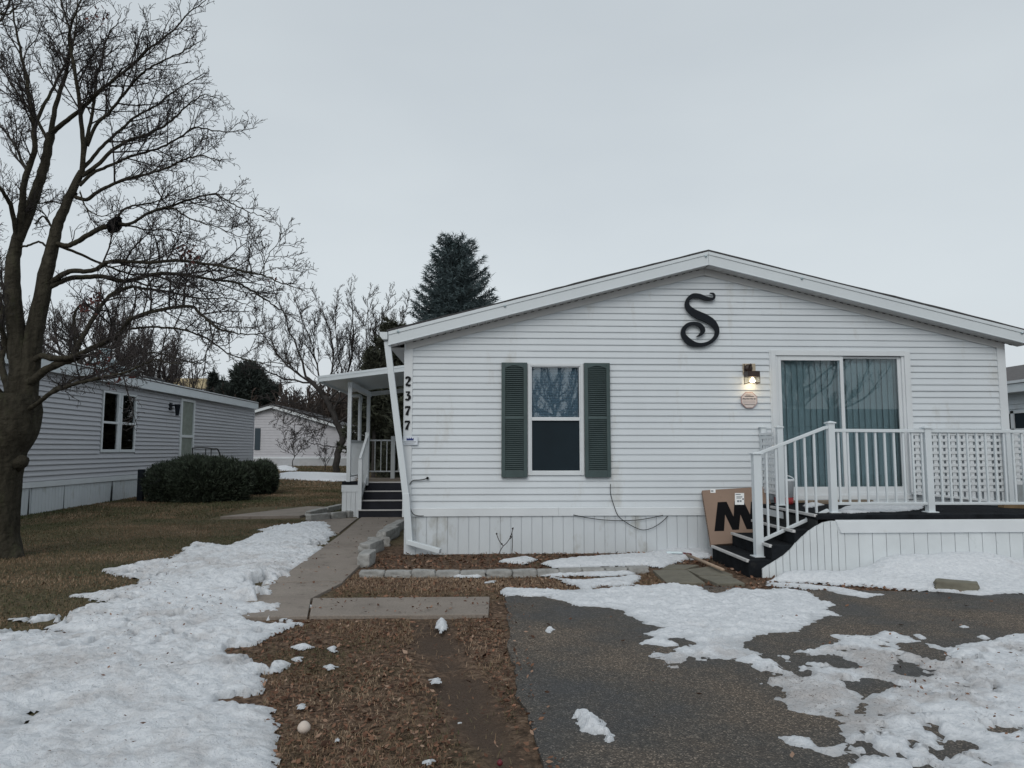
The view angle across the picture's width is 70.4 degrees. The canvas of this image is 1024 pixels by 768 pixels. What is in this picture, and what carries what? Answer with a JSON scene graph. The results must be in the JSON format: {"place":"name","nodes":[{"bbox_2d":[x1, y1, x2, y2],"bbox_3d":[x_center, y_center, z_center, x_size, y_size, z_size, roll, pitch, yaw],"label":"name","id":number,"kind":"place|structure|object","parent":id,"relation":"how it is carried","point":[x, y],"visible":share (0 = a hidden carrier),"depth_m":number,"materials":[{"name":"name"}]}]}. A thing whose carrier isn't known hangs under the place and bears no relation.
{"place":"outdoors","nodes":[
{"label":"outdoors","id":0,"kind":"place"},
{"bbox_2d":[220,506,489,620],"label":"path","id":1,"kind":"structure","parent":0,"point":[293,596],"depth_m":6.64,"materials":[{"name":"concrete"}]},
{"bbox_2d":[358,538,383,552],"bbox_3d":[-1.847,2.153,9.582,0.173,0.171,0.654,-1,-5,9],"label":"edging block","id":2,"kind":"object","parent":1,"relation":"on","point":[377,544],"depth_m":9.49,"materials":[{"name":"concrete"}]},
{"bbox_2d":[376,525,399,539],"bbox_3d":[-1.874,2.277,11.017,0.164,0.186,0.991,0,-5,5],"label":"edging block","id":3,"kind":"object","parent":1,"relation":"on","point":[392,532],"depth_m":10.91,"materials":[{"name":"concrete"}]},
{"bbox_2d":[0,465,720,767],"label":"dry grass","id":4,"kind":"structure","parent":0,"point":[308,491],"depth_m":7.92,"materials":[{"name":"brown plant"}]},
{"bbox_2d":[0,466,1022,767],"bbox_3d":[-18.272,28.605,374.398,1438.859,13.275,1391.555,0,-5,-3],"label":"ground","id":5,"kind":"structure","parent":0,"point":[462,698],"depth_m":4.80,"materials":[{"name":"soil"}]},
{"bbox_2d":[0,267,156,371],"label":"bare tree","id":6,"kind":"object","parent":5,"relation":"on","point":[53,336],"visible":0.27,"depth_m":44.66,"materials":[{"name":"brown plant"}]},
{"bbox_2d":[72,292,153,373],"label":"bare tree","id":7,"kind":"object","parent":5,"relation":"on","point":[122,348],"visible":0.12,"depth_m":54.27,"materials":[{"name":"brown plant"}]},
{"bbox_2d":[0,355,258,515],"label":"manufactured house","id":8,"kind":"structure","parent":5,"relation":"on","point":[88,451],"depth_m":18.43,"materials":[{"name":"grey plastic"}]},
{"bbox_2d":[92,348,136,373],"bbox_3d":[-11.195,-0.568,20.465,0.680,0.700,1.732,0,-5,-3],"label":"roof vent","id":9,"kind":"object","parent":8,"relation":"on","point":[112,361],"visible":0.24,"depth_m":19.79,"materials":[{"name":"grey metal"}]},
{"bbox_2d":[99,390,137,451],"bbox_3d":[-10.394,0.974,18.641,0.645,1.700,2.420,0,-5,-3],"label":"window","id":10,"kind":"structure","parent":8,"relation":"in","point":[112,437],"depth_m":18.55,"materials":[{"name":"white glass"}]},
{"bbox_2d":[143,376,164,381],"bbox_3d":[-11.668,-0.078,23.104,0.700,0.240,1.300,0,-5,-3],"label":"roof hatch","id":11,"kind":"object","parent":8,"relation":"on","point":[161,380],"visible":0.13,"depth_m":23.03,"materials":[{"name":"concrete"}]},
{"bbox_2d":[168,403,180,415],"bbox_3d":[-10.132,0.757,21.780,0.341,0.380,0.174,3,-6,-32],"label":"porch light","id":12,"kind":"object","parent":8,"relation":"attached to","point":[177,408],"visible":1,"depth_m":21.76,"materials":[{"name":"black metal"}]},
{"bbox_2d":[178,398,195,458],"bbox_3d":[-10.302,1.601,22.961,0.070,2.230,1.120,0,-5,-3],"label":"door","id":13,"kind":"structure","parent":8,"relation":"in","point":[187,415],"depth_m":22.98,"materials":[{"name":"white glass"}]},
{"bbox_2d":[136,469,161,501],"bbox_3d":[-9.013,2.568,18.123,0.640,0.870,0.380,0,-5,-3],"label":"gas meter","id":14,"kind":"object","parent":5,"relation":"on","point":[140,496],"visible":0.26,"depth_m":18.06,"materials":[{"name":"black metal"}]},
{"bbox_2d":[110,313,194,385],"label":"bare tree","id":15,"kind":"object","parent":5,"relation":"on","point":[167,379],"visible":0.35,"depth_m":50.25,"materials":[{"name":"brown plant"}]},
{"bbox_2d":[0,0,319,558],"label":"bare maple tree","id":16,"kind":"object","parent":5,"relation":"on","point":[21,399],"visible":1,"depth_m":9.39,"materials":[{"name":"brown plant"}]},
{"bbox_2d":[106,216,122,232],"bbox_3d":[-5.247,-2.098,9.577,0.179,0.236,0.183,5,-7,-44],"label":"nest","id":17,"kind":"object","parent":16,"relation":"on","point":[109,229],"visible":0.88,"depth_m":9.53,"materials":[{"name":"black plant"}]},
{"bbox_2d":[0,521,335,767],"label":"snow patch","id":18,"kind":"object","parent":5,"relation":"on","point":[56,686],"visible":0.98,"depth_m":4.30,"materials":[{"name":"white snow"}]},
{"bbox_2d":[176,378,206,390],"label":"distant house","id":19,"kind":"structure","parent":5,"relation":"on","point":[200,386],"depth_m":69.74,"materials":[{"name":"grey"}]},
{"bbox_2d":[175,348,214,391],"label":"bare tree","id":20,"kind":"object","parent":5,"relation":"on","point":[191,381],"visible":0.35,"depth_m":63.55,"materials":[{"name":"brown plant"}]},
{"bbox_2d":[138,453,256,502],"bbox_3d":[-8.004,2.409,18.467,3.064,1.401,2.170,0,-5,-3],"label":"evergreen bush","id":21,"kind":"object","parent":5,"relation":"on","point":[195,478],"visible":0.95,"depth_m":17.92,"materials":[{"name":"green plant"}]},
{"bbox_2d":[192,447,220,456],"bbox_3d":[-9.344,2.564,22.405,0.044,1.228,2.807,0,-5,-3],"label":"hand rail","id":22,"kind":"object","parent":5,"relation":"on","point":[205,450],"visible":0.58,"depth_m":22.13,"materials":[{"name":"metal"}]},
{"bbox_2d":[204,366,220,392],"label":"distant conifer","id":23,"kind":"object","parent":5,"relation":"on","point":[213,380],"visible":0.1,"depth_m":68.38,"materials":[{"name":"green plant"}]},
{"bbox_2d":[219,375,226,384],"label":"distant conifer","id":24,"kind":"object","parent":5,"relation":"on","point":[221,380],"visible":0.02,"depth_m":70.58,"materials":[{"name":"green plant"}]},
{"bbox_2d":[212,360,282,406],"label":"round pine","id":25,"kind":"object","parent":5,"relation":"on","point":[238,384],"visible":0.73,"depth_m":65.90,"materials":[{"name":"green plant"}]},
{"bbox_2d":[238,457,279,494],"bbox_3d":[-7.259,2.702,20.788,1.391,1.239,1.556,0,-5,-3],"label":"evergreen bush","id":26,"kind":"object","parent":5,"relation":"on","point":[267,475],"visible":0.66,"depth_m":20.42,"materials":[{"name":"green plant"}]},
{"bbox_2d":[190,365,357,425],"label":"woodland","id":27,"kind":"object","parent":5,"relation":"on","point":[341,414],"visible":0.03,"depth_m":64.82,"materials":[{"name":"plant"}]},
{"bbox_2d":[277,465,296,470],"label":"snow patch","id":28,"kind":"object","parent":5,"relation":"on","point":[285,467],"visible":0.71,"depth_m":37.73,"materials":[{"name":"white snow"}]},
{"bbox_2d":[276,422,306,467],"bbox_3d":[-11.529,3.312,38.521,1.271,2.592,1.920,-2,-6,23],"label":"bare shrub","id":29,"kind":"object","parent":5,"relation":"on","point":[293,447],"visible":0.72,"depth_m":38.36,"materials":[{"name":"brown plant"}]},
{"bbox_2d":[297,721,310,733],"bbox_3d":[-0.986,1.628,3.442,0.062,0.058,0.060,0,-5,-3],"label":"ball","id":30,"kind":"object","parent":5,"relation":"on","point":[303,727],"visible":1,"depth_m":3.42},
{"bbox_2d":[253,403,362,465],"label":"manufactured house","id":31,"kind":"structure","parent":5,"relation":"on","point":[267,435],"depth_m":42.89,"materials":[{"name":"vinyl siding"},{"name":"white aluminium trim"},{"name":"asphalt shingle"}]},
{"bbox_2d":[304,508,326,515],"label":"edging block","id":32,"kind":"object","parent":5,"relation":"on","point":[318,510],"depth_m":14.78,"materials":[{"name":"concrete"}]},
{"bbox_2d":[305,513,330,520],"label":"edging block","id":33,"kind":"object","parent":5,"relation":"on","point":[315,517],"depth_m":13.71,"materials":[{"name":"concrete"}]},
{"bbox_2d":[279,472,357,481],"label":"snow patch","id":34,"kind":"object","parent":5,"relation":"on","point":[324,476],"visible":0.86,"depth_m":28.75,"materials":[{"name":"white snow"}]},
{"bbox_2d":[316,441,333,469],"bbox_3d":[-9.502,3.583,36.702,1.018,1.770,0.834,0,-5,-3],"label":"bare shrub","id":35,"kind":"object","parent":5,"relation":"on","point":[323,460],"visible":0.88,"depth_m":36.73,"materials":[{"name":"brown plant"}]},
{"bbox_2d":[243,273,409,472],"bbox_3d":[-8.912,-0.530,35.058,8.186,9.799,4.172,0,-5,-3],"label":"bare spreading tree","id":36,"kind":"object","parent":5,"relation":"on","point":[351,346],"visible":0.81,"depth_m":34.78,"materials":[{"name":"brown plant"}]},
{"bbox_2d":[324,504,341,512],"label":"edging block","id":37,"kind":"object","parent":5,"relation":"on","point":[332,508],"depth_m":15.66,"materials":[{"name":"concrete"}]},
{"bbox_2d":[330,511,346,518],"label":"edging block","id":38,"kind":"object","parent":5,"relation":"on","point":[338,515],"depth_m":14.16,"materials":[{"name":"concrete"}]},
{"bbox_2d":[346,510,353,517],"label":"edging block","id":39,"kind":"object","parent":5,"relation":"on","point":[349,514],"depth_m":14.41,"materials":[{"name":"concrete"}]},
{"bbox_2d":[317,365,403,517],"bbox_3d":[-2.838,1.260,16.034,2.206,3.121,3.408,0,-5,-3],"label":"side porch","id":40,"kind":"object","parent":5,"relation":"on","point":[364,495],"visible":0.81,"depth_m":14.89,"materials":[{"name":"white wood"}]},
{"bbox_2d":[357,549,375,567],"bbox_3d":[-1.715,2.061,8.575,0.173,0.173,0.450,0,-5,-3],"label":"edging block","id":41,"kind":"object","parent":5,"relation":"on","point":[366,557],"depth_m":8.38,"materials":[{"name":"concrete"}]},
{"bbox_2d":[333,315,405,476],"bbox_3d":[-4.779,0.451,28.452,4.324,6.535,4.197,0,-5,-3],"label":"evergreen tree","id":42,"kind":"object","parent":5,"relation":"on","point":[380,341],"visible":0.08,"depth_m":27.97,"materials":[{"name":"green plant"}]},
{"bbox_2d":[359,569,385,577],"bbox_3d":[-1.493,2.032,7.752,0.287,0.091,0.133,0,-5,-3],"label":"edging block","id":43,"kind":"object","parent":5,"relation":"on","point":[371,573],"depth_m":7.70,"materials":[{"name":"concrete"}]},
{"bbox_2d":[345,347,401,477],"bbox_3d":[-4.797,1.040,25.360,2.118,4.880,2.100,0,-5,-3],"label":"evergreen tree","id":44,"kind":"object","parent":5,"relation":"on","point":[380,407],"visible":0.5,"depth_m":25.09,"materials":[{"name":"green plant"}]},
{"bbox_2d":[291,643,461,765],"bbox_3d":[-0.796,1.707,4.095,0.820,0.028,2.194,2,-5,-19],"label":"snow patch","id":45,"kind":"object","parent":5,"relation":"on","point":[302,646],"visible":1,"depth_m":4.48,"materials":[{"name":"white snow"}]},
{"bbox_2d":[355,305,397,351],"bbox_3d":[-6.165,0.242,39.207,3.971,8.856,3.968,2,-6,-23],"label":"bare tree","id":46,"kind":"object","parent":5,"relation":"on","point":[392,312],"visible":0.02,"depth_m":38.98,"materials":[{"name":"brown plant"}]},
{"bbox_2d":[367,537,390,546],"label":"edging block","id":47,"kind":"object","parent":5,"relation":"on","point":[386,540],"depth_m":10.19,"materials":[{"name":"concrete"}]},
{"bbox_2d":[373,396,403,490],"bbox_3d":[-2.985,1.587,20.604,1.887,3.242,1.871,0,-5,-3],"label":"evergreen tree","id":48,"kind":"object","parent":5,"relation":"on","point":[391,432],"visible":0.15,"depth_m":20.27,"materials":[{"name":"green plant"}]},
{"bbox_2d":[383,519,403,530],"bbox_3d":[-1.937,2.377,12.010,0.161,0.160,1.500,0,-5,2],"label":"edging block","id":49,"kind":"object","parent":5,"relation":"on","point":[399,523],"depth_m":12.11,"materials":[{"name":"concrete"}]},
{"bbox_2d":[385,570,411,577],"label":"edging block","id":50,"kind":"object","parent":5,"relation":"on","point":[401,573],"depth_m":7.70,"materials":[{"name":"concrete"}]},
{"bbox_2d":[411,569,435,577],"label":"edging block","id":51,"kind":"object","parent":5,"relation":"on","point":[417,573],"depth_m":7.69,"materials":[{"name":"concrete"}]},
{"bbox_2d":[435,617,446,632],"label":"snow patch","id":52,"kind":"object","parent":5,"relation":"on","point":[441,624],"visible":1,"depth_m":5.47,"materials":[{"name":"white snow"}]},
{"bbox_2d":[435,569,459,577],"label":"edging block","id":53,"kind":"object","parent":5,"relation":"on","point":[445,573],"depth_m":7.70,"materials":[{"name":"concrete"}]},
{"bbox_2d":[406,230,501,324],"bbox_3d":[-2.689,-1.468,31.873,7.778,10.897,7.357,0,-5,-3],"label":"blue spruce","id":54,"kind":"object","parent":5,"relation":"on","point":[455,287],"visible":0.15,"depth_m":31.39,"materials":[{"name":"grey plant"}]},
{"bbox_2d":[460,569,486,577],"bbox_3d":[-0.410,2.034,7.750,0.294,0.090,0.135,0,-5,-3],"label":"edging block","id":55,"kind":"object","parent":5,"relation":"on","point":[482,572],"depth_m":7.70,"materials":[{"name":"concrete"}]},
{"bbox_2d":[486,569,512,577],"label":"edging block","id":56,"kind":"object","parent":5,"relation":"on","point":[505,573],"depth_m":7.70,"materials":[{"name":"concrete"}]},
{"bbox_2d":[497,759,502,765],"bbox_3d":[-0.052,1.612,3.089,0.026,0.026,0.025,0,-5,-3],"label":"red ornament","id":57,"kind":"object","parent":5,"relation":"on","point":[499,762],"visible":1,"depth_m":3.08,"materials":[{"name":"plastic"}]},
{"bbox_2d":[496,527,513,553],"bbox_3d":[-0.092,1.970,9.115,0.227,0.334,0.023,0,-5,-3],"label":"dry weed stalk","id":58,"kind":"object","parent":5,"relation":"on","point":[508,540],"visible":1,"depth_m":9.11,"materials":[{"name":"brown plant"}]},
{"bbox_2d":[8,502,1022,767],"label":"fallen leaves","id":59,"kind":"object","parent":5,"relation":"on","point":[410,682],"visible":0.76,"depth_m":4.43,"materials":[{"name":"brown plant"}]},
{"bbox_2d":[499,556,537,564],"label":"snow patch","id":60,"kind":"object","parent":5,"relation":"on","point":[523,559],"visible":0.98,"depth_m":8.71,"materials":[{"name":"white snow"}]},
{"bbox_2d":[511,568,536,577],"bbox_3d":[0.133,2.032,7.775,0.282,0.094,0.129,1,-5,-10],"label":"edging block","id":61,"kind":"object","parent":5,"relation":"on","point":[523,573],"depth_m":7.72,"materials":[{"name":"concrete"}]},
{"bbox_2d":[450,570,635,577],"bbox_3d":[0.329,2.044,7.884,2.100,0.053,0.480,0,-5,-3],"label":"snow patch","id":62,"kind":"object","parent":5,"relation":"on","point":[604,573],"visible":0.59,"depth_m":7.75,"materials":[{"name":"white snow"}]},
{"bbox_2d":[537,568,559,576],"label":"edging block","id":63,"kind":"object","parent":5,"relation":"on","point":[543,571],"depth_m":7.76,"materials":[{"name":"concrete"}]},
{"bbox_2d":[485,575,640,588],"bbox_3d":[0.553,1.997,7.339,1.660,0.058,0.760,0,-5,-3],"label":"snow patch","id":64,"kind":"object","parent":5,"relation":"on","point":[627,580],"visible":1,"depth_m":7.27,"materials":[{"name":"white snow"}]},
{"bbox_2d":[558,567,581,575],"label":"edging block","id":65,"kind":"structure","parent":5,"relation":"on","point":[571,569],"depth_m":7.81,"materials":[{"name":"concrete"}]},
{"bbox_2d":[580,567,604,575],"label":"edging block","id":66,"kind":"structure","parent":5,"relation":"on","point":[592,569],"depth_m":7.86,"materials":[{"name":"concrete"}]},
{"bbox_2d":[603,566,627,570],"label":"edging block","id":67,"kind":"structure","parent":5,"relation":"on","point":[616,568],"depth_m":7.90,"materials":[{"name":"concrete"}]},
{"bbox_2d":[541,548,712,567],"bbox_3d":[1.627,2.114,8.847,2.624,0.095,1.116,3,-6,-30],"label":"snow patch","id":68,"kind":"object","parent":5,"relation":"on","point":[661,558],"visible":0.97,"depth_m":8.57,"materials":[{"name":"white snow"}]},
{"bbox_2d":[626,565,648,573],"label":"edging block","id":69,"kind":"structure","parent":5,"relation":"on","point":[638,569],"depth_m":7.93,"materials":[{"name":"concrete"}]},
{"bbox_2d":[653,570,704,585],"bbox_3d":[1.736,2.034,7.620,0.380,0.042,0.777,0,-5,0],"label":"paver","id":70,"kind":"object","parent":5,"relation":"on","point":[685,577],"visible":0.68,"depth_m":7.51,"materials":[{"name":"grey concrete"}]},
{"bbox_2d":[661,564,698,569],"bbox_3d":[1.897,2.086,8.195,0.313,0.042,0.483,-3,-6,27],"label":"paver","id":71,"kind":"object","parent":5,"relation":"on","point":[676,567],"visible":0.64,"depth_m":8.21,"materials":[{"name":"grey concrete"}]},
{"bbox_2d":[666,551,724,570],"bbox_3d":[2.108,2.081,8.460,0.311,0.096,1.430,0,-5,-3],"label":"garden scraper","id":72,"kind":"object","parent":5,"relation":"on","point":[700,560],"visible":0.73,"depth_m":8.55,"materials":[{"name":"wood"}]},
{"bbox_2d":[379,250,1023,554],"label":"manufactured house","id":73,"kind":"structure","parent":5,"relation":"on","point":[539,421],"depth_m":9.71,"materials":[{"name":"plastic"}]},
{"bbox_2d":[405,376,410,385],"bbox_3d":[-1.368,-0.035,9.557,0.075,0.135,0.012,0,-5,-3],"label":"house number","id":74,"kind":"object","parent":73,"relation":"attached to","point":[408,381],"visible":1,"depth_m":9.55,"materials":[{"name":"black plastic"}]},
{"bbox_2d":[405,391,410,400],"bbox_3d":[-1.368,0.157,9.540,0.079,0.124,0.012,0,-5,-3],"label":"house number","id":75,"kind":"object","parent":73,"relation":"attached to","point":[409,396],"visible":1,"depth_m":9.54,"materials":[{"name":"black plastic"}]},
{"bbox_2d":[403,436,417,444],"bbox_3d":[-1.325,0.738,9.478,0.184,0.112,0.007,0,-5,-3],"label":"crown sign","id":76,"kind":"object","parent":73,"relation":"attached to","point":[410,440],"visible":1,"depth_m":9.47,"materials":[{"name":"white plastic"}]},
{"bbox_2d":[528,363,583,474],"bbox_3d":[0.567,0.592,9.867,1.344,1.920,0.552,0,-5,-3],"label":"window","id":77,"kind":"structure","parent":73,"relation":"in","point":[555,390],"depth_m":9.62,"materials":[{"name":"white glass"}]},
{"bbox_2d":[575,515,662,520],"bbox_3d":[1.395,1.752,9.512,1.186,0.086,0.008,0,-5,-3],"label":"cable","id":78,"kind":"object","parent":73,"relation":"attached to","point":[619,520],"visible":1,"depth_m":9.51,"materials":[{"name":"black rubber"}]},
{"bbox_2d":[610,484,667,529],"bbox_3d":[1.671,1.616,9.535,0.770,0.605,0.008,0,-5,-3],"label":"cable","id":79,"kind":"object","parent":73,"relation":"attached to","point":[626,522],"visible":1,"depth_m":9.52,"materials":[{"name":"black rubber"}]},
{"bbox_2d":[680,293,718,346],"bbox_3d":[2.533,-0.868,9.793,0.526,0.742,0.030,0,-5,-3],"label":"wall letter","id":80,"kind":"object","parent":73,"relation":"attached to","point":[703,317],"depth_m":9.78,"materials":[{"name":"black metal"}]},
{"bbox_2d":[741,392,756,407],"bbox_3d":[3.182,0.215,9.736,0.218,0.218,0.012,0,-5,-3],"label":"octagonal sign","id":81,"kind":"object","parent":73,"relation":"attached to","point":[748,399],"visible":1,"depth_m":9.73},
{"bbox_2d":[742,363,759,383],"bbox_3d":[3.202,-0.141,9.708,0.175,0.283,0.170,0,-5,-3],"label":"wall lantern","id":82,"kind":"object","parent":73,"relation":"attached to","point":[750,371],"depth_m":9.70,"materials":[{"name":"brown metal"}]},
{"bbox_2d":[769,350,916,501],"bbox_3d":[4.441,0.607,10.144,2.715,2.300,0.754,0,-5,-3],"label":"sliding door","id":83,"kind":"structure","parent":73,"relation":"in","point":[809,389],"depth_m":9.90,"materials":[{"name":"white glass"}]},
{"bbox_2d":[687,566,732,577],"bbox_3d":[2.122,2.063,7.943,0.373,0.042,0.565,1,-5,-7],"label":"paver","id":84,"kind":"object","parent":5,"relation":"on","point":[705,571],"visible":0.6,"depth_m":7.82,"materials":[{"name":"grey concrete"}]},
{"bbox_2d":[699,575,744,586],"bbox_3d":[2.135,2.015,7.409,0.334,0.042,0.446,0,-5,-3],"label":"paver","id":85,"kind":"object","parent":5,"relation":"on","point":[728,580],"visible":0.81,"depth_m":7.34,"materials":[{"name":"grey concrete"}]},
{"bbox_2d":[766,582,883,597],"bbox_3d":[2.991,1.968,6.987,1.084,0.050,0.385,-5,-7,44],"label":"snow patch","id":86,"kind":"object","parent":5,"relation":"on","point":[840,590],"visible":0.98,"depth_m":6.97,"materials":[{"name":"white snow"}]},
{"bbox_2d":[711,421,1023,577],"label":"front deck","id":87,"kind":"structure","parent":5,"relation":"on","point":[781,538],"depth_m":8.09,"materials":[{"name":"white wood"}]},
{"bbox_2d":[701,487,770,546],"bbox_3d":[2.918,1.690,9.314,0.936,0.717,0.564,0,-5,-3],"label":"cardboard box","id":88,"kind":"object","parent":87,"relation":"on","point":[727,512],"visible":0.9,"depth_m":9.31,"materials":[{"name":"cardboard"}]},
{"bbox_2d":[774,475,794,504],"bbox_3d":[3.501,1.361,9.356,0.283,0.376,0.268,0,-5,-3],"label":"plastic tub","id":89,"kind":"object","parent":87,"relation":"on","point":[791,491],"visible":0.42,"depth_m":9.25,"materials":[{"name":"plastic"}]},
{"bbox_2d":[794,500,872,502],"bbox_3d":[4.185,1.547,9.582,1.151,0.029,0.130,0,-5,-5],"label":"plank","id":90,"kind":"object","parent":87,"relation":"on","point":[801,501],"visible":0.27,"depth_m":9.54,"materials":[{"name":"brown wood"}]},
{"bbox_2d":[808,501,862,503],"bbox_3d":[4.192,1.541,9.422,0.751,0.029,0.130,1,-5,-6],"label":"plank","id":91,"kind":"object","parent":87,"relation":"on","point":[826,502],"visible":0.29,"depth_m":9.39,"materials":[{"name":"brown wood"}]},
{"bbox_2d":[803,501,923,512],"bbox_3d":[4.378,1.486,8.857,1.620,0.070,1.660,0,-5,-3],"label":"snow patch","id":92,"kind":"object","parent":87,"relation":"on","point":[868,508],"visible":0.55,"depth_m":8.40,"materials":[{"name":"white snow"}]},
{"bbox_2d":[998,505,1023,508],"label":"timber offcut","id":93,"kind":"object","parent":87,"relation":"on","point":[1012,506],"visible":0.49,"depth_m":9.21,"materials":[{"name":"brown wood"}]},
{"bbox_2d":[767,551,1023,595],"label":"snow patch","id":94,"kind":"object","parent":5,"relation":"on","point":[990,573],"visible":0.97,"depth_m":7.33,"materials":[{"name":"white snow"}]},
{"bbox_2d":[933,578,979,590],"bbox_3d":[4.221,1.920,6.896,0.382,0.108,0.163,-3,-6,30],"label":"stone block","id":95,"kind":"object","parent":5,"relation":"on","point":[951,584],"depth_m":6.85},
{"bbox_2d":[0,0,1023,402],"label":"sky","id":96,"kind":"structure","parent":0,"point":[874,145],"materials":[{"name":"grey"}]},
{"bbox_2d":[504,586,1023,767],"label":"driveway","id":97,"kind":"structure","parent":0,"point":[734,714],"depth_m":4.20,"materials":[{"name":"grey asphalt"}]},
{"bbox_2d":[0,528,1023,759],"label":"snow litter","id":98,"kind":"object","parent":97,"relation":"on","point":[915,681],"visible":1,"depth_m":4.34,"materials":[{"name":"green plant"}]},
{"bbox_2d":[545,626,554,632],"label":"snow patch","id":99,"kind":"object","parent":97,"relation":"on","point":[549,629],"visible":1,"depth_m":5.37,"materials":[{"name":"white snow"}]},
{"bbox_2d":[572,708,614,742],"bbox_3d":[0.392,1.638,3.509,0.162,0.069,0.391,1,-5,-10],"label":"snow patch","id":100,"kind":"object","parent":97,"relation":"on","point":[590,723],"visible":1,"depth_m":3.48,"materials":[{"name":"white snow"}]},
{"bbox_2d":[500,582,1023,767],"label":"snow patch","id":101,"kind":"object","parent":97,"relation":"on","point":[726,624],"visible":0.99,"depth_m":4.36,"materials":[{"name":"white snow"}]},
{"bbox_2d":[778,735,847,756],"bbox_3d":[1.358,1.635,3.294,0.313,0.029,0.202,-2,-6,26],"label":"snow patch","id":102,"kind":"object","parent":97,"relation":"on","point":[807,742],"visible":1,"depth_m":3.28,"materials":[{"name":"white snow"}]},
{"bbox_2d":[913,625,989,639],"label":"snow patch","id":103,"kind":"object","parent":97,"relation":"on","point":[920,636],"visible":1,"depth_m":5.18,"materials":[{"name":"white snow"}]},
{"bbox_2d":[1006,365,1023,501],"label":"manufactured house","id":104,"kind":"structure","parent":0,"point":[1015,382],"depth_m":16.14,"materials":[{"name":"plastic"}]},
{"bbox_2d":[1009,410,1023,429],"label":"window","id":105,"kind":"structure","parent":104,"relation":"in","point":[1016,418],"depth_m":16.16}
]}

